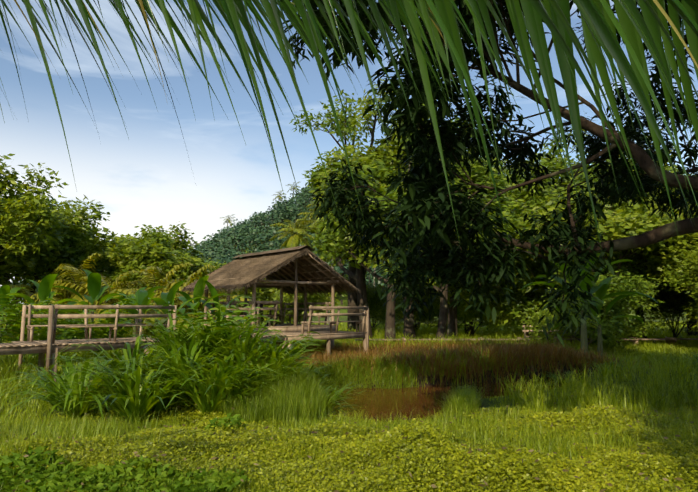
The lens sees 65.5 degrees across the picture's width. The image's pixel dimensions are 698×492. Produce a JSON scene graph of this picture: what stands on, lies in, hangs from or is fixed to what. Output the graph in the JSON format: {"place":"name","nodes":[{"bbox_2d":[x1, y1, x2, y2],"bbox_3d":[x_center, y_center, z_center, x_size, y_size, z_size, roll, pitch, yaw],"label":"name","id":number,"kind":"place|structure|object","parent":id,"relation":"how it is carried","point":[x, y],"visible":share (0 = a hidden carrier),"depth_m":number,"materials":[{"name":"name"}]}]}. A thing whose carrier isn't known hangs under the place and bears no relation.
{"place":"outdoors","nodes":[
{"label":"outdoors","id":0,"kind":"place"},
{"bbox_2d":[0,157,519,304],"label":"hill forest crowns","id":1,"kind":"object","parent":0,"point":[218,241],"visible":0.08,"depth_m":331.05,"materials":[{"name":"green plant"}]},
{"bbox_2d":[84,377,586,423],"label":"pond water","id":2,"kind":"structure","parent":0,"point":[420,400],"depth_m":12.23,"materials":[{"name":"brown liquid"}]},
{"bbox_2d":[0,403,697,491],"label":"short grass","id":3,"kind":"structure","parent":0,"point":[265,486],"depth_m":5.25,"materials":[{"name":"green plant"}]},
{"bbox_2d":[0,172,697,491],"bbox_3d":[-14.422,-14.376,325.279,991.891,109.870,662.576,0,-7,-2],"label":"ground","id":4,"kind":"structure","parent":0,"point":[485,403],"depth_m":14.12,"materials":[{"name":"green plant"}]},
{"bbox_2d":[0,413,250,491],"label":"low leafy plants","id":5,"kind":"object","parent":4,"relation":"on","point":[59,479],"visible":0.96,"depth_m":4.54,"materials":[{"name":"green plant"}]},
{"bbox_2d":[0,253,263,342],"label":"banana plants","id":6,"kind":"object","parent":4,"relation":"on","point":[104,279],"visible":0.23,"depth_m":29.52,"materials":[{"name":"green plant"}]},
{"bbox_2d":[0,252,368,381],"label":"pavilion boardwalk","id":7,"kind":"structure","parent":4,"relation":"on","point":[52,346],"depth_m":19.54,"materials":[{"name":"brown wood"}]},
{"bbox_2d":[235,304,278,325],"bbox_3d":[-4.040,2.917,23.204,1.910,0.991,2.900,6,-9,-42],"label":"fence","id":8,"kind":"object","parent":7,"relation":"on","point":[261,311],"visible":0.19,"depth_m":22.82,"materials":[{"name":"brown wood"}]},
{"bbox_2d":[178,245,359,296],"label":"thatched roof","id":9,"kind":"structure","parent":7,"relation":"on","point":[250,268],"depth_m":23.17,"materials":[{"name":"brown wicker"}]},
{"bbox_2d":[7,182,375,336],"bbox_3d":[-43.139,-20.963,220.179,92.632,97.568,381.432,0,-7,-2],"label":"palm","id":10,"kind":"object","parent":4,"relation":"on","point":[299,236],"depth_m":60.47,"materials":[{"name":"green plant"}]},
{"bbox_2d":[0,344,487,456],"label":"tall grass","id":11,"kind":"structure","parent":4,"relation":"on","point":[298,396],"depth_m":9.59,"materials":[{"name":"green plant"}]},
{"bbox_2d":[0,253,658,357],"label":"banana","id":12,"kind":"object","parent":4,"relation":"on","point":[95,289],"depth_m":19.44,"materials":[{"name":"green plant"}]},
{"bbox_2d":[0,293,697,425],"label":"leafy bushes","id":13,"kind":"object","parent":4,"relation":"on","point":[132,387],"visible":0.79,"depth_m":10.14,"materials":[{"name":"green plant"}]},
{"bbox_2d":[0,390,697,491],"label":"ground cover leaves","id":14,"kind":"object","parent":4,"relation":"on","point":[429,457],"visible":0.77,"depth_m":5.01,"materials":[{"name":"plant"}]},
{"bbox_2d":[0,75,697,337],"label":"tree foliage","id":15,"kind":"object","parent":4,"relation":"on","point":[127,256],"visible":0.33,"depth_m":32.68,"materials":[{"name":"green plant"}]},
{"bbox_2d":[0,89,697,349],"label":"tree foliage","id":16,"kind":"object","parent":4,"relation":"on","point":[624,305],"visible":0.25,"depth_m":31.81,"materials":[{"name":"green plant"}]},
{"bbox_2d":[0,401,697,474],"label":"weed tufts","id":17,"kind":"object","parent":4,"relation":"on","point":[475,436],"visible":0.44,"depth_m":6.61,"materials":[{"name":"green plant"}]},
{"bbox_2d":[0,92,697,346],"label":"tree branches","id":18,"kind":"object","parent":4,"relation":"on","point":[356,278],"visible":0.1,"depth_m":33.39,"materials":[{"name":"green plant"}]},
{"bbox_2d":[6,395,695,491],"bbox_3d":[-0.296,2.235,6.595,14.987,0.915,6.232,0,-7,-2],"label":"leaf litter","id":19,"kind":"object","parent":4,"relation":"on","point":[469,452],"visible":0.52,"depth_m":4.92,"materials":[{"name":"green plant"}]},
{"bbox_2d":[277,0,697,346],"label":"mango tree","id":20,"kind":"object","parent":4,"relation":"on","point":[424,192],"depth_m":7.93,"materials":[{"name":"green plant"}]},
{"bbox_2d":[296,336,689,386],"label":"rusty grass","id":21,"kind":"structure","parent":4,"relation":"on","point":[560,353],"depth_m":15.98,"materials":[{"name":"brown plant"}]},
{"bbox_2d":[355,325,697,346],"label":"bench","id":22,"kind":"object","parent":4,"relation":"on","point":[670,339],"visible":0.31,"depth_m":28.09,"materials":[{"name":"brown wood"}]},
{"bbox_2d":[0,0,697,303],"label":"sky","id":23,"kind":"structure","parent":0,"point":[147,177],"materials":[{"name":"blue"}]},
{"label":"palm frond midrib","id":24,"kind":"object","parent":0,"visible":0},
{"bbox_2d":[0,0,697,253],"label":"palm fronds","id":25,"kind":"object","parent":24,"relation":"attached to","point":[600,23],"visible":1,"depth_m":2.29,"materials":[{"name":"green plant"}]},
{"bbox_2d":[14,0,697,103],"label":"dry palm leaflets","id":26,"kind":"object","parent":24,"relation":"attached to","point":[656,2],"visible":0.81,"depth_m":2.22,"materials":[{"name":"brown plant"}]}
]}

